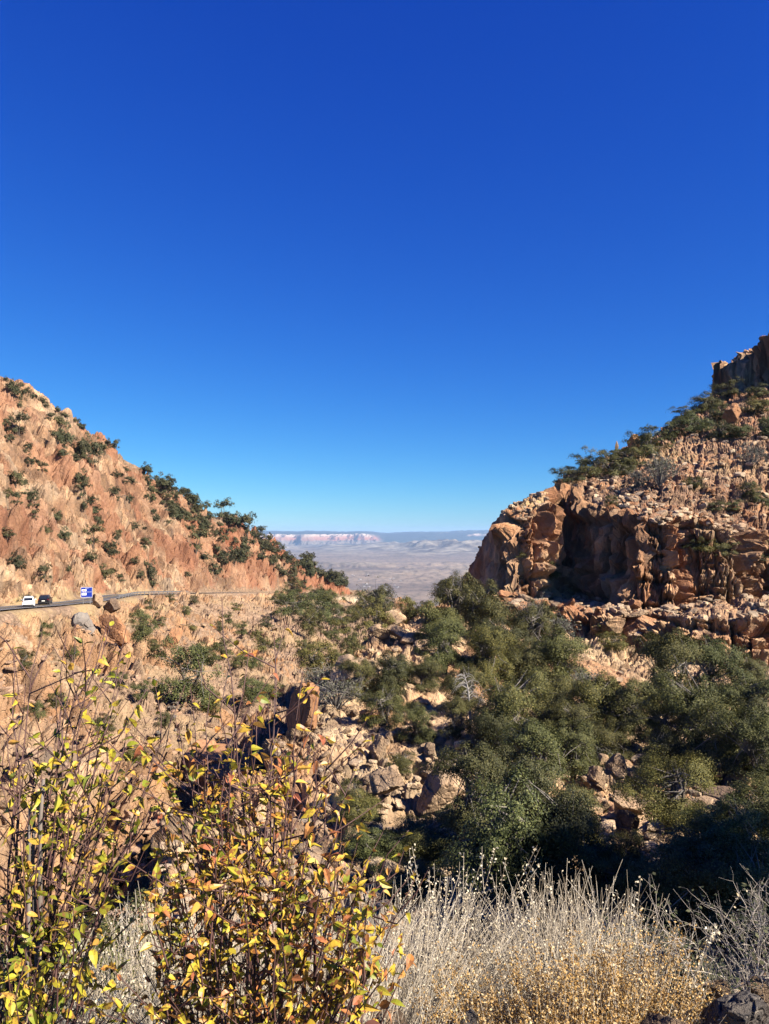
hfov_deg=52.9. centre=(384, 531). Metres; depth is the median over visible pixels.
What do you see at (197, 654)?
evergreen tree
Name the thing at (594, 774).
boulder
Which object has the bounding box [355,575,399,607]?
bare shrub
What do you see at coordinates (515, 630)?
evergreen tree
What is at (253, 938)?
leafy shrub
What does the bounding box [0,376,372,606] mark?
hillside
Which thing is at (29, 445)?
hillside shrub
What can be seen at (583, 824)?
evergreen tree
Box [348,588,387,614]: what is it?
evergreen tree
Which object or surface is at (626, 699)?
evergreen tree
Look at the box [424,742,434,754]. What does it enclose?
boulder
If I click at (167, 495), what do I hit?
hillside shrub
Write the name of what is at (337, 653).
evergreen tree
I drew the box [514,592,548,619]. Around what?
bare shrub
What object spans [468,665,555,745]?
evergreen tree
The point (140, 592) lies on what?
guardrail
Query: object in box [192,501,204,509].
hillside shrub
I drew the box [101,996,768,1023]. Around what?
roadside ground
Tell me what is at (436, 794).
boulder
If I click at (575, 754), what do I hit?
evergreen tree
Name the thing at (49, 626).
evergreen tree
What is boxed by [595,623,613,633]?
evergreen tree
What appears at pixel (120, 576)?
hillside shrub
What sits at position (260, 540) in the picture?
hillside shrub
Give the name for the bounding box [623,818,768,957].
evergreen tree
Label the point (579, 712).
evergreen tree
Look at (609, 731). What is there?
evergreen tree
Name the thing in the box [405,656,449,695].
evergreen tree
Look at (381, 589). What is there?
evergreen tree
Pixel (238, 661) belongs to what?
evergreen tree
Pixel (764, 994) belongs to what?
rock
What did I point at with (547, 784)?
evergreen tree
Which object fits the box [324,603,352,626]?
evergreen tree
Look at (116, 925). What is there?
dry bush
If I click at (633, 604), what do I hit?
boulder
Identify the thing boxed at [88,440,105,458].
hillside shrub
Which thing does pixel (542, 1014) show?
seed bush
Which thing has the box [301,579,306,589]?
hillside shrub
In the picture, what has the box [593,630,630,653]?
evergreen tree
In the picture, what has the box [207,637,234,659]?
evergreen tree
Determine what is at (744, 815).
evergreen tree
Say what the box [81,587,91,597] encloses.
road sign
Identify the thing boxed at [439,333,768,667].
cliff
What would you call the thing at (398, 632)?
boulder
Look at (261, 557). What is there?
hillside shrub
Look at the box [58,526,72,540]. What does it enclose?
hillside shrub
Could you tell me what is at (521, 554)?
evergreen tree
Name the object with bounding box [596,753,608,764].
boulder
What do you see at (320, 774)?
boulder
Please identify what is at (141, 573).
hillside shrub
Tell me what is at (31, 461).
hillside shrub
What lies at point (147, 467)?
hillside shrub
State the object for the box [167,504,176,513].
hillside shrub
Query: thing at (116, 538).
hillside shrub
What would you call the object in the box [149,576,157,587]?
hillside shrub
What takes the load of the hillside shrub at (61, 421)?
on the hillside
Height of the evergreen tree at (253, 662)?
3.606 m
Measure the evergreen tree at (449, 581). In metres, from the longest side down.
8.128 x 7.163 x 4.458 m
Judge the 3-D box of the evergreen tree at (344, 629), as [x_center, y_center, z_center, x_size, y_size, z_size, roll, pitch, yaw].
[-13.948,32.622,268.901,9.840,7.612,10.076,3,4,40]
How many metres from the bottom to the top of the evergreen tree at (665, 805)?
3.847 m
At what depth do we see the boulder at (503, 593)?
90.12 m
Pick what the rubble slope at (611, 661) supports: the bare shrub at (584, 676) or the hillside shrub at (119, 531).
the bare shrub at (584, 676)
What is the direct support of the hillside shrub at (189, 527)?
on the hillside
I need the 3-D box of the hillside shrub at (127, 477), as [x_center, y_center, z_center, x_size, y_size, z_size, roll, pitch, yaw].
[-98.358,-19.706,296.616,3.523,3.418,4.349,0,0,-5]
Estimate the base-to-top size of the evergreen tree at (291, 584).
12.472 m
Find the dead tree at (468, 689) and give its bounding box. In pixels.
[452,672,484,722]
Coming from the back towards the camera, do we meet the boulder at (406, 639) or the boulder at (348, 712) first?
the boulder at (406, 639)
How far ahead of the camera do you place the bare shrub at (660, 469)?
101.92 m
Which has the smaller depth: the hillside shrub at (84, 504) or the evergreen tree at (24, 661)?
the evergreen tree at (24, 661)
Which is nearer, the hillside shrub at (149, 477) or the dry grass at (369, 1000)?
the dry grass at (369, 1000)
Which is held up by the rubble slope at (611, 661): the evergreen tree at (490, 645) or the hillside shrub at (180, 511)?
the evergreen tree at (490, 645)
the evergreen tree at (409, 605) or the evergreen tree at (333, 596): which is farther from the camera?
the evergreen tree at (333, 596)
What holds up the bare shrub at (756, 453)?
on the cliff
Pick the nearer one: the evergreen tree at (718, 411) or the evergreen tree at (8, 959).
the evergreen tree at (8, 959)
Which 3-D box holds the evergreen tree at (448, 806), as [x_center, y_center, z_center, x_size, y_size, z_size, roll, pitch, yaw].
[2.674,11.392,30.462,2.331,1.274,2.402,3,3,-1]
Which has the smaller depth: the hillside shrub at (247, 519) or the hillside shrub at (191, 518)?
the hillside shrub at (191, 518)
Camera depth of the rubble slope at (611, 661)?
37.16 m
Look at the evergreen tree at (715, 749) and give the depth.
33.86 m
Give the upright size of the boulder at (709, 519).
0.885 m
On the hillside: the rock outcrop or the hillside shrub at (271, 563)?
the hillside shrub at (271, 563)
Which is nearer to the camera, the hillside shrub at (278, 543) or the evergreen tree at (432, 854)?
the evergreen tree at (432, 854)
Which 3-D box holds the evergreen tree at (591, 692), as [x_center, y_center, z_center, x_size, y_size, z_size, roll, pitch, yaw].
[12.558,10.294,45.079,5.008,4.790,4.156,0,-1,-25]
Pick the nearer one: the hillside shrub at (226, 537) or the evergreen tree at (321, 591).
the hillside shrub at (226, 537)
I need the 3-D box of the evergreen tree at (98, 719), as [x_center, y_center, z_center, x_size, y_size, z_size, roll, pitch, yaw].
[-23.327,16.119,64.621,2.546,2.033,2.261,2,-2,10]
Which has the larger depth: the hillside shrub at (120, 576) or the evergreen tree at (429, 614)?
the hillside shrub at (120, 576)
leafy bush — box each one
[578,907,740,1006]
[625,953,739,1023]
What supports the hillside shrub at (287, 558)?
on the hillside
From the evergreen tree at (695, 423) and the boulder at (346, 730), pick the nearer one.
the boulder at (346, 730)
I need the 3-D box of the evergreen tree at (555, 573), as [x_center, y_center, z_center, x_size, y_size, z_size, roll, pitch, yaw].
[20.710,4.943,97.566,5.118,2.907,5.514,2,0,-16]
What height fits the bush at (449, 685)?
3.892 m
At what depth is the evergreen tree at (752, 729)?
31.91 m
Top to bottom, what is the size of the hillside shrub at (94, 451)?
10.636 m
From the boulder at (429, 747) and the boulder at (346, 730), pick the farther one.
the boulder at (346, 730)
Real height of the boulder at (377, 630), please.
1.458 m
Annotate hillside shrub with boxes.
[2,417,13,426]
[2,526,16,538]
[3,434,16,440]
[3,487,15,497]
[4,382,21,394]
[6,409,30,435]
[6,551,27,570]
[7,470,28,487]
[9,491,22,503]
[16,592,34,601]
[17,386,30,399]
[22,487,38,496]
[23,442,33,452]
[24,453,39,464]
[26,494,40,506]
[28,508,39,518]
[30,390,38,398]
[33,563,51,581]
[37,461,48,473]
[38,395,48,403]
[39,524,52,532]
[44,412,54,420]
[48,429,64,441]
[49,508,64,520]
[53,412,67,424]
[55,445,69,455]
[56,420,74,447]
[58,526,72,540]
[69,452,83,461]
[71,430,91,455]
[73,468,88,482]
[74,480,92,498]
[76,440,100,464]
[80,452,89,459]
[81,499,88,509]
[81,522,105,549]
[82,549,98,561]
[87,494,99,504]
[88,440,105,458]
[92,504,104,512]
[92,515,104,524]
[99,563,116,578]
[100,540,118,554]
[108,443,116,448]
[108,484,120,494]
[110,469,123,477]
[113,529,122,535]
[113,535,120,544]
[115,573,126,581]
[123,476,131,482]
[126,493,133,500]
[129,556,139,563]
[130,521,141,529]
[137,569,146,578]
[139,537,151,544]
[142,472,153,481]
[143,461,151,471]
[146,484,158,492]
[147,490,157,500]
[147,559,158,578]
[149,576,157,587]
[153,471,165,480]
[153,478,177,494]
[154,479,161,487]
[160,481,170,489]
[162,473,174,483]
[162,492,171,500]
[166,504,185,518]
[167,482,178,491]
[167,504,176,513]
[176,508,187,520]
[184,522,195,530]
[185,494,199,510]
[185,511,194,521]
[185,528,212,554]
[190,506,203,520]
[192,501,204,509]
[197,514,212,526]
[197,517,209,527]
[198,550,212,560]
[202,500,212,508]
[206,560,223,576]
[210,525,221,539]
[212,497,234,517]
[213,545,221,552]
[216,540,242,562]
[219,533,230,542]
[224,514,233,524]
[227,510,245,525]
[235,541,254,558]
[237,511,256,536]
[238,547,247,559]
[249,525,267,536]
[253,530,260,538]
[257,533,275,546]
[257,551,267,559]
[259,545,268,554]
[267,544,280,558]
[268,555,279,564]
[270,539,281,554]
[278,566,291,575]
[281,551,292,563]
[287,564,297,571]
[288,570,298,578]
[298,557,313,568]
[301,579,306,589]
[305,551,317,564]
[305,569,315,576]
[317,566,327,576]
[328,570,339,582]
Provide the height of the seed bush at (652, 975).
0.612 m
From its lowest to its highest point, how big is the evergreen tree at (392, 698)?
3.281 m
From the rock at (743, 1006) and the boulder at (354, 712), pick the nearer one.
the rock at (743, 1006)
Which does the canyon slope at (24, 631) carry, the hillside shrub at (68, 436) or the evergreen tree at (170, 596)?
the evergreen tree at (170, 596)
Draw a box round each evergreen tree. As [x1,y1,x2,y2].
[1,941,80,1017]
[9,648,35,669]
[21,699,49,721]
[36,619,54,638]
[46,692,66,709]
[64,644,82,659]
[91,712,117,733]
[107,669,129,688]
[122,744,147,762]
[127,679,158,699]
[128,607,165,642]
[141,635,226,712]
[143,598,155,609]
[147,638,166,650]
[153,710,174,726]
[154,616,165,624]
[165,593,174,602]
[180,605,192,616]
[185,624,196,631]
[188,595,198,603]
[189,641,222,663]
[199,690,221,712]
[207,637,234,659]
[214,620,227,631]
[219,611,234,623]
[229,649,253,669]
[230,602,241,610]
[231,620,250,635]
[234,676,272,705]
[248,628,262,638]
[249,652,264,668]
[252,636,275,653]
[258,679,284,698]
[259,616,274,627]
[265,590,307,620]
[267,637,286,650]
[273,589,294,605]
[278,578,302,597]
[292,606,326,636]
[292,639,337,679]
[293,586,321,609]
[295,636,314,655]
[298,593,336,624]
[305,584,338,601]
[319,590,346,611]
[322,626,341,640]
[323,645,360,668]
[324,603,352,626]
[328,777,383,827]
[328,817,406,873]
[329,616,355,632]
[331,657,382,699]
[336,630,367,653]
[344,604,366,621]
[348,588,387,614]
[350,602,396,636]
[352,682,410,732]
[368,582,402,611]
[368,648,423,692]
[375,855,450,905]
[381,810,457,863]
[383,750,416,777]
[391,700,440,744]
[398,596,423,621]
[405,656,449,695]
[406,596,464,642]
[410,614,472,674]
[410,738,515,845]
[415,828,466,877]
[426,569,481,625]
[427,762,583,935]
[432,576,459,589]
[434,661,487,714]
[434,694,480,742]
[435,802,459,833]
[447,750,569,848]
[454,578,514,640]
[456,621,518,686]
[460,701,518,763]
[462,614,537,655]
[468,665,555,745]
[489,761,627,924]
[491,715,575,789]
[496,636,556,689]
[499,596,563,649]
[514,550,526,558]
[514,664,583,720]
[526,623,596,685]
[532,697,606,734]
[537,782,610,845]
[542,717,607,786]
[549,462,588,484]
[549,561,562,577]
[554,835,631,913]
[565,669,626,725]
[568,445,623,477]
[574,458,594,470]
[583,717,639,759]
[591,676,662,739]
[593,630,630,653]
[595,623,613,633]
[596,740,725,837]
[597,829,650,879]
[598,448,621,457]
[603,495,618,505]
[603,852,692,930]
[604,445,645,466]
[608,458,640,475]
[622,428,675,457]
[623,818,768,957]
[624,692,685,752]
[627,624,708,719]
[629,857,723,957]
[634,724,689,785]
[638,668,734,747]
[640,423,658,437]
[651,419,688,440]
[662,802,768,929]
[662,833,703,854]
[669,405,708,420]
[669,704,686,724]
[670,790,768,847]
[672,408,716,435]
[674,692,767,780]
[676,828,768,957]
[679,632,755,692]
[680,534,706,549]
[682,475,708,488]
[687,390,726,409]
[692,537,720,552]
[702,419,735,440]
[704,693,768,755]
[705,498,725,511]
[705,669,768,712]
[705,705,768,784]
[706,402,729,420]
[707,376,746,398]
[712,537,740,556]
[719,499,743,511]
[721,422,756,439]
[723,767,768,848]
[725,653,768,685]
[734,480,762,499]
[739,382,768,397]
[740,396,768,415]
[746,494,768,507]
[756,416,768,436]
[760,554,768,561]
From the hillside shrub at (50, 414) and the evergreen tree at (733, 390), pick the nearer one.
the evergreen tree at (733, 390)
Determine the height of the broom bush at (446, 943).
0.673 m
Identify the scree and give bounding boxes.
[0,605,312,916]
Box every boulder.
[72,612,95,633]
[92,593,102,606]
[98,613,129,646]
[104,598,120,612]
[163,627,182,649]
[317,766,327,780]
[320,751,328,757]
[325,765,332,775]
[329,654,379,688]
[331,773,340,783]
[335,766,343,773]
[342,727,351,733]
[345,709,351,715]
[350,709,358,716]
[362,776,369,783]
[368,624,390,638]
[369,734,385,761]
[369,765,404,795]
[381,610,406,624]
[385,731,391,739]
[386,625,407,639]
[400,632,427,643]
[413,640,436,651]
[416,767,464,813]
[417,743,425,753]
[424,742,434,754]
[497,590,513,597]
[521,584,528,590]
[535,599,549,604]
[560,606,567,614]
[580,774,595,787]
[587,765,601,786]
[595,776,605,789]
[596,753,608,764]
[601,800,610,810]
[604,753,627,775]
[611,769,624,778]
[613,790,646,815]
[615,810,639,840]
[627,434,637,447]
[627,610,648,617]
[628,598,642,609]
[628,771,638,780]
[675,795,716,814]
[699,519,709,525]
[700,786,745,803]
[704,517,713,524]
[722,403,740,422]
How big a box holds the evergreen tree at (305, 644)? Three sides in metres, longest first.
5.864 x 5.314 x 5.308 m
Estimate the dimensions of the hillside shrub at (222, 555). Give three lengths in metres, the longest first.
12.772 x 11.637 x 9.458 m
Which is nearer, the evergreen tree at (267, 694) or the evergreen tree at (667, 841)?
the evergreen tree at (667, 841)
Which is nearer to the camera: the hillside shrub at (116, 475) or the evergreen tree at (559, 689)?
the evergreen tree at (559, 689)
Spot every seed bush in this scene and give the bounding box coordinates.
[404,911,727,1023]
[554,904,726,1023]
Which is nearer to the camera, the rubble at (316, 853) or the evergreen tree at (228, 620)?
the rubble at (316, 853)
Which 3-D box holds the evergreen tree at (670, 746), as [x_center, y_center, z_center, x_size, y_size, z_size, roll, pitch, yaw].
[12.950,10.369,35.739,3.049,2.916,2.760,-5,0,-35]
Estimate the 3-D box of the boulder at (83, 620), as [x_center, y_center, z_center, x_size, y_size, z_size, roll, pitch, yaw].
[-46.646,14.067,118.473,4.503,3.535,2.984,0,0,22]
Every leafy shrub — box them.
[0,621,184,1023]
[76,598,427,1023]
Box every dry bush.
[0,882,365,1023]
[2,909,210,1023]
[43,886,236,1021]
[72,857,433,1023]
[124,888,469,1023]
[309,874,463,1017]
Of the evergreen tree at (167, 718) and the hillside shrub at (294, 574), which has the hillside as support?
the hillside shrub at (294, 574)
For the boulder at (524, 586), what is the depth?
95.24 m
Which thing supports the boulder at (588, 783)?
on the rubble slope at (611, 661)
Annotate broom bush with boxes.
[344,874,562,1023]
[457,858,692,1023]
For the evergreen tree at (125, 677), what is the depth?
94.47 m
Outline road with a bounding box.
[0,592,237,609]
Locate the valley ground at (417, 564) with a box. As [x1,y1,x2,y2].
[261,530,488,608]
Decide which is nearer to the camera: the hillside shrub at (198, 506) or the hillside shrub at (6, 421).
the hillside shrub at (6, 421)
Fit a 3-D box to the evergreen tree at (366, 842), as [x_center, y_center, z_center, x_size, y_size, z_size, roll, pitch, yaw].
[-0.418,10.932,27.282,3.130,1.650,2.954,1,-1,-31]
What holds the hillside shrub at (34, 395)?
on the hillside
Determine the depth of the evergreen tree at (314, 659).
58.00 m
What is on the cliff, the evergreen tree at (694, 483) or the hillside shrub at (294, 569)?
the evergreen tree at (694, 483)
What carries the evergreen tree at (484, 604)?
on the rubble slope at (611, 661)
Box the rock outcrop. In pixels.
[180,739,241,805]
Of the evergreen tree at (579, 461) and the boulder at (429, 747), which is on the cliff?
the evergreen tree at (579, 461)
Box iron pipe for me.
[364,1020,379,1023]
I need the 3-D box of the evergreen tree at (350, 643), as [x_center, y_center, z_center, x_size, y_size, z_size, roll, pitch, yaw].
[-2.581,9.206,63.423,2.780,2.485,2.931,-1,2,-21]
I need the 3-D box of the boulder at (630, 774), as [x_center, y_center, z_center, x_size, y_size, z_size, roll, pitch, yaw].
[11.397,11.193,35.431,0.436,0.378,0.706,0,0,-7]
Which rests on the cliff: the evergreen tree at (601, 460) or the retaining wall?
the evergreen tree at (601, 460)
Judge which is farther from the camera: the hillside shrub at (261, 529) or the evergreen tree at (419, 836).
the hillside shrub at (261, 529)
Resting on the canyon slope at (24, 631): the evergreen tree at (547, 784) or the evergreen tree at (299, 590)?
the evergreen tree at (299, 590)
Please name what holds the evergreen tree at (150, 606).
on the canyon slope at (24, 631)
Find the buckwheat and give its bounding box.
[393,843,552,1005]
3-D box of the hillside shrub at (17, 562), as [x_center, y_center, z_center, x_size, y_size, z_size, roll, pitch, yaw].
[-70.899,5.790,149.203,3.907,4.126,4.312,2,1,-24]
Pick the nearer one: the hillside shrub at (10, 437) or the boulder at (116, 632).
the boulder at (116, 632)
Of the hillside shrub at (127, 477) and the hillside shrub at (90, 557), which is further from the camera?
the hillside shrub at (127, 477)
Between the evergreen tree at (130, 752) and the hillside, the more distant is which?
the hillside
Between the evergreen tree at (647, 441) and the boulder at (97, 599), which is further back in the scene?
the boulder at (97, 599)
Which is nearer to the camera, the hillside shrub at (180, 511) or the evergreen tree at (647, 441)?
the evergreen tree at (647, 441)
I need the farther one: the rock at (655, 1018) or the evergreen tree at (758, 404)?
the evergreen tree at (758, 404)
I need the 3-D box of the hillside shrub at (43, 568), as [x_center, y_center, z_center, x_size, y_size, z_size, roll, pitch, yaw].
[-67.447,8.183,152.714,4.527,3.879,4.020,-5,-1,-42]
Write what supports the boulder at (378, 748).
on the rubble slope at (611, 661)
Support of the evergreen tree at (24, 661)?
on the canyon slope at (24, 631)
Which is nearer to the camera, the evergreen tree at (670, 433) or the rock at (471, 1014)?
the rock at (471, 1014)
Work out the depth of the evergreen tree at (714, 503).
94.83 m
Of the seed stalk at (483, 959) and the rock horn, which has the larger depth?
the rock horn
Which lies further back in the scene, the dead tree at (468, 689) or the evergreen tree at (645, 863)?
the dead tree at (468, 689)
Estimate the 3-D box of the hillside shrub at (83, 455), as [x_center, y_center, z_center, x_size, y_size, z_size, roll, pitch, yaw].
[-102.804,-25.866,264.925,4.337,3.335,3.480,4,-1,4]
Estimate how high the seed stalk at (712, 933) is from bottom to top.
0.828 m
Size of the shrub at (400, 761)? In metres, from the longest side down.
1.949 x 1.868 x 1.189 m
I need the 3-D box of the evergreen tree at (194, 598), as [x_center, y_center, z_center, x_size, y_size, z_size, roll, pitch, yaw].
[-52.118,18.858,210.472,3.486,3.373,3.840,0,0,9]
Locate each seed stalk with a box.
[464,894,514,1023]
[558,926,616,1017]
[630,876,746,1016]
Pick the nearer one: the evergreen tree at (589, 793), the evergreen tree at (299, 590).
the evergreen tree at (589, 793)
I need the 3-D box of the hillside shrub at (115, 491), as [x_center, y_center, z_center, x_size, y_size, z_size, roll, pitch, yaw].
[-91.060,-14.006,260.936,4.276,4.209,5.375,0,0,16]
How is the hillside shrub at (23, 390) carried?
on the hillside
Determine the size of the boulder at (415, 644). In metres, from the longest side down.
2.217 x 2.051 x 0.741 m
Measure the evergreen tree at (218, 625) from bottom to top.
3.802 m
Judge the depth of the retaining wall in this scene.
443.90 m
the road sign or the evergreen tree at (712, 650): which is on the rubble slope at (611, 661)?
the evergreen tree at (712, 650)
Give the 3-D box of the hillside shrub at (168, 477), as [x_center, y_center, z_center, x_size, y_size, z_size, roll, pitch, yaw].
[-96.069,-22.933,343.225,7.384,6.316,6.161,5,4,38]
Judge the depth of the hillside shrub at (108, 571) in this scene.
206.91 m
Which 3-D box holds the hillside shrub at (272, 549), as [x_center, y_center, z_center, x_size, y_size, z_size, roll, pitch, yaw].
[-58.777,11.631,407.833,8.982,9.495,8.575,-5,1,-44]
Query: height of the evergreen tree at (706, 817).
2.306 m
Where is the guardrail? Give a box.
[118,591,187,598]
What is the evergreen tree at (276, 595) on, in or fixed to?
on the canyon slope at (24, 631)
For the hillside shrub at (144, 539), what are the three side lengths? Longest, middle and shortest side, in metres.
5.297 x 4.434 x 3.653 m
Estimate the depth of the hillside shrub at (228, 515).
408.88 m
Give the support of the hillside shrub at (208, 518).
on the hillside
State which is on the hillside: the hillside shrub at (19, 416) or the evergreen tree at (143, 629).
the hillside shrub at (19, 416)
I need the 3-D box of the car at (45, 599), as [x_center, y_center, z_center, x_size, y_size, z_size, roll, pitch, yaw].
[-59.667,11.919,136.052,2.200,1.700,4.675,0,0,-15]
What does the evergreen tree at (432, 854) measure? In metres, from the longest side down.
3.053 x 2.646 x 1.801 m
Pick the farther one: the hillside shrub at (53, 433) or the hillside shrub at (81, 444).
the hillside shrub at (81, 444)
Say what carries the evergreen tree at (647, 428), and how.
on the cliff
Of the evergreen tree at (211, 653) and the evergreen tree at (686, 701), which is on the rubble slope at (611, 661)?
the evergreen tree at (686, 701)
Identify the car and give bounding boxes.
[21,596,35,606]
[38,594,52,604]
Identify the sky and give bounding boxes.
[0,0,768,532]
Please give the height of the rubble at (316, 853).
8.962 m
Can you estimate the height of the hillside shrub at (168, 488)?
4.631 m
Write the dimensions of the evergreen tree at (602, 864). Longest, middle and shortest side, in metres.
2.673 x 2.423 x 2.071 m
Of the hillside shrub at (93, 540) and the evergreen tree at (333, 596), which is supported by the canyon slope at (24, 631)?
the evergreen tree at (333, 596)
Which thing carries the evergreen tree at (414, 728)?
on the rubble slope at (611, 661)
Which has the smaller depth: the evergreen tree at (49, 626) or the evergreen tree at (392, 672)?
the evergreen tree at (392, 672)
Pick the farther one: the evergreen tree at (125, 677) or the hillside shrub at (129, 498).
the hillside shrub at (129, 498)
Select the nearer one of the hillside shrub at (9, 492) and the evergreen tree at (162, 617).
the evergreen tree at (162, 617)
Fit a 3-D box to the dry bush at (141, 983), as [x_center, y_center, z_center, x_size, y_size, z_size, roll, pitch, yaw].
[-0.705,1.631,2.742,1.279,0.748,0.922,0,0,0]
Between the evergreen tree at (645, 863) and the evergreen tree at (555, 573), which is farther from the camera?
the evergreen tree at (555, 573)
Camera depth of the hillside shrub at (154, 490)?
328.21 m
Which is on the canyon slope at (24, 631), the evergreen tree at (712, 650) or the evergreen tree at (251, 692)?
the evergreen tree at (251, 692)
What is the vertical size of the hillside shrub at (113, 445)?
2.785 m
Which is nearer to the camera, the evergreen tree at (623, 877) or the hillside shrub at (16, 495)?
the evergreen tree at (623, 877)
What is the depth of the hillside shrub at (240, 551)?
389.66 m
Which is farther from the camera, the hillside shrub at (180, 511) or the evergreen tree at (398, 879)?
the hillside shrub at (180, 511)
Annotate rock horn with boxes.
[286,682,319,729]
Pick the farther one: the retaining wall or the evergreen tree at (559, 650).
the retaining wall
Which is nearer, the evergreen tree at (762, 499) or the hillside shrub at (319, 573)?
the evergreen tree at (762, 499)
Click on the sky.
(383, 266)
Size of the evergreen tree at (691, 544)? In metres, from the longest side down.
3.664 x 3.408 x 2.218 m
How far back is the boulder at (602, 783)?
33.54 m
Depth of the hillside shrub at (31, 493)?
202.30 m
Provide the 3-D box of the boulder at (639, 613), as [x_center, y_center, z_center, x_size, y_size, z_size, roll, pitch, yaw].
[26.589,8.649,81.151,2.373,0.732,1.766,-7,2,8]
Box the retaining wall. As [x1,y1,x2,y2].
[336,596,357,602]
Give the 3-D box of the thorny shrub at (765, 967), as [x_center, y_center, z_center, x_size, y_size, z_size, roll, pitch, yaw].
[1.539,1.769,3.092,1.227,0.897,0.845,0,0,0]
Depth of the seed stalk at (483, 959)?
2.81 m
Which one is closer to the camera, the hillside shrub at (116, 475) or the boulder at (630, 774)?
the boulder at (630, 774)
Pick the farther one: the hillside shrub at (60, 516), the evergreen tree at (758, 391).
the hillside shrub at (60, 516)
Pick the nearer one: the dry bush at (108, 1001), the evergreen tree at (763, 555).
the dry bush at (108, 1001)
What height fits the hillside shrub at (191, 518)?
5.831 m
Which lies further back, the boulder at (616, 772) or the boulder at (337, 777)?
the boulder at (337, 777)
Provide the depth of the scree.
49.89 m
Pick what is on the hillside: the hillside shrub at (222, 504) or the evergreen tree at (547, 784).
the hillside shrub at (222, 504)
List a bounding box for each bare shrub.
[296,656,333,687]
[315,666,367,709]
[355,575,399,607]
[467,728,496,755]
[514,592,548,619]
[543,613,581,637]
[562,660,612,690]
[577,729,618,756]
[623,470,650,487]
[640,446,686,487]
[731,437,768,463]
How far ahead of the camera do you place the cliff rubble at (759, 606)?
92.94 m
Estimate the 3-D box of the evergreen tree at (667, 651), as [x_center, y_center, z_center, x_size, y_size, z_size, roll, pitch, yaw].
[18.396,9.385,48.967,5.602,6.881,5.512,3,0,1]
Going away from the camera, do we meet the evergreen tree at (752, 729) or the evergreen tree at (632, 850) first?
the evergreen tree at (632, 850)
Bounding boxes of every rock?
[375,1008,406,1023]
[450,1008,477,1023]
[640,1013,688,1023]
[699,989,768,1023]
[701,979,730,998]
[744,976,768,1002]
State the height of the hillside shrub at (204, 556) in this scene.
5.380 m
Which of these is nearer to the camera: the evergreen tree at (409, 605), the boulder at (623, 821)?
the boulder at (623, 821)
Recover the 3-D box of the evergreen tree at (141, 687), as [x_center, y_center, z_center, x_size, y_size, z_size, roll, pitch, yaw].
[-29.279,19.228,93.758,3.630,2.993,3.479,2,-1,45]
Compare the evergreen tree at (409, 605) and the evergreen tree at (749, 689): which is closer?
the evergreen tree at (749, 689)
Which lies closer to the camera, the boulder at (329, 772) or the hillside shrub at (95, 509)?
the boulder at (329, 772)
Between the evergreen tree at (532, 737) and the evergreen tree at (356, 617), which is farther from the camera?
the evergreen tree at (356, 617)
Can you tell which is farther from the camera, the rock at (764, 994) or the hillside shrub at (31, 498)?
the hillside shrub at (31, 498)
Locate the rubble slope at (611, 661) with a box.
[61,603,768,1009]
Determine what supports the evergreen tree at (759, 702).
on the rubble slope at (611, 661)
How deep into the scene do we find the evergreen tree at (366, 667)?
52.44 m
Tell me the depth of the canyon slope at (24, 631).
95.17 m
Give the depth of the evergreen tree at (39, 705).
49.52 m
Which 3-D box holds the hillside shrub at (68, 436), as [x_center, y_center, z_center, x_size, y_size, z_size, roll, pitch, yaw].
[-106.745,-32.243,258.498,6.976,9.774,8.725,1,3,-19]
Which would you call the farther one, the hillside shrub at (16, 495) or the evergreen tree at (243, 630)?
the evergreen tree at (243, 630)
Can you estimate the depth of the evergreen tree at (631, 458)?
114.61 m
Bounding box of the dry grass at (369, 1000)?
[57,970,768,1023]
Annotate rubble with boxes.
[46,621,768,988]
[478,405,768,648]
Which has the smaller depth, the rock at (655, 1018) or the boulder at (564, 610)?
the rock at (655, 1018)
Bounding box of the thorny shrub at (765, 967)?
[609,864,768,1004]
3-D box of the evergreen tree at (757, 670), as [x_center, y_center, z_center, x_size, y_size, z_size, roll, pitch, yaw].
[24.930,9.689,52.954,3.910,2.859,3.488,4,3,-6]
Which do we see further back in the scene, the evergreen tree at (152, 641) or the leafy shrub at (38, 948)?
the evergreen tree at (152, 641)
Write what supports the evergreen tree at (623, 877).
on the rubble slope at (611, 661)
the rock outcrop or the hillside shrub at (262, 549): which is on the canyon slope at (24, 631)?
the rock outcrop
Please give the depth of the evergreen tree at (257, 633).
179.54 m
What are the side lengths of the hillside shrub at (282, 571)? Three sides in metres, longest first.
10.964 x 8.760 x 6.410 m
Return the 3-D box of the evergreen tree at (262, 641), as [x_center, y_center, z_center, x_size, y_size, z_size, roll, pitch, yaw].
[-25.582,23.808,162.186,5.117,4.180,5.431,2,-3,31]
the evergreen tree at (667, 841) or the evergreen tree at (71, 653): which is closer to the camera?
the evergreen tree at (667, 841)
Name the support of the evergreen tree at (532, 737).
on the rubble slope at (611, 661)
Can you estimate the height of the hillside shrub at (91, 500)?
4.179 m
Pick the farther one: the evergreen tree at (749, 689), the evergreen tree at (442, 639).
the evergreen tree at (442, 639)
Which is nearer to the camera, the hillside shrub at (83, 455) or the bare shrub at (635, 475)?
the bare shrub at (635, 475)
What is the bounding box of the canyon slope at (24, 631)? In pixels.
[0,590,441,960]
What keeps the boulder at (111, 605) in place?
on the canyon slope at (24, 631)
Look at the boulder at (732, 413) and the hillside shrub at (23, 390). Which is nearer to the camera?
the boulder at (732, 413)
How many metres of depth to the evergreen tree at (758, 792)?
22.05 m
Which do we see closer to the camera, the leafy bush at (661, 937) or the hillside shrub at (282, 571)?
the leafy bush at (661, 937)

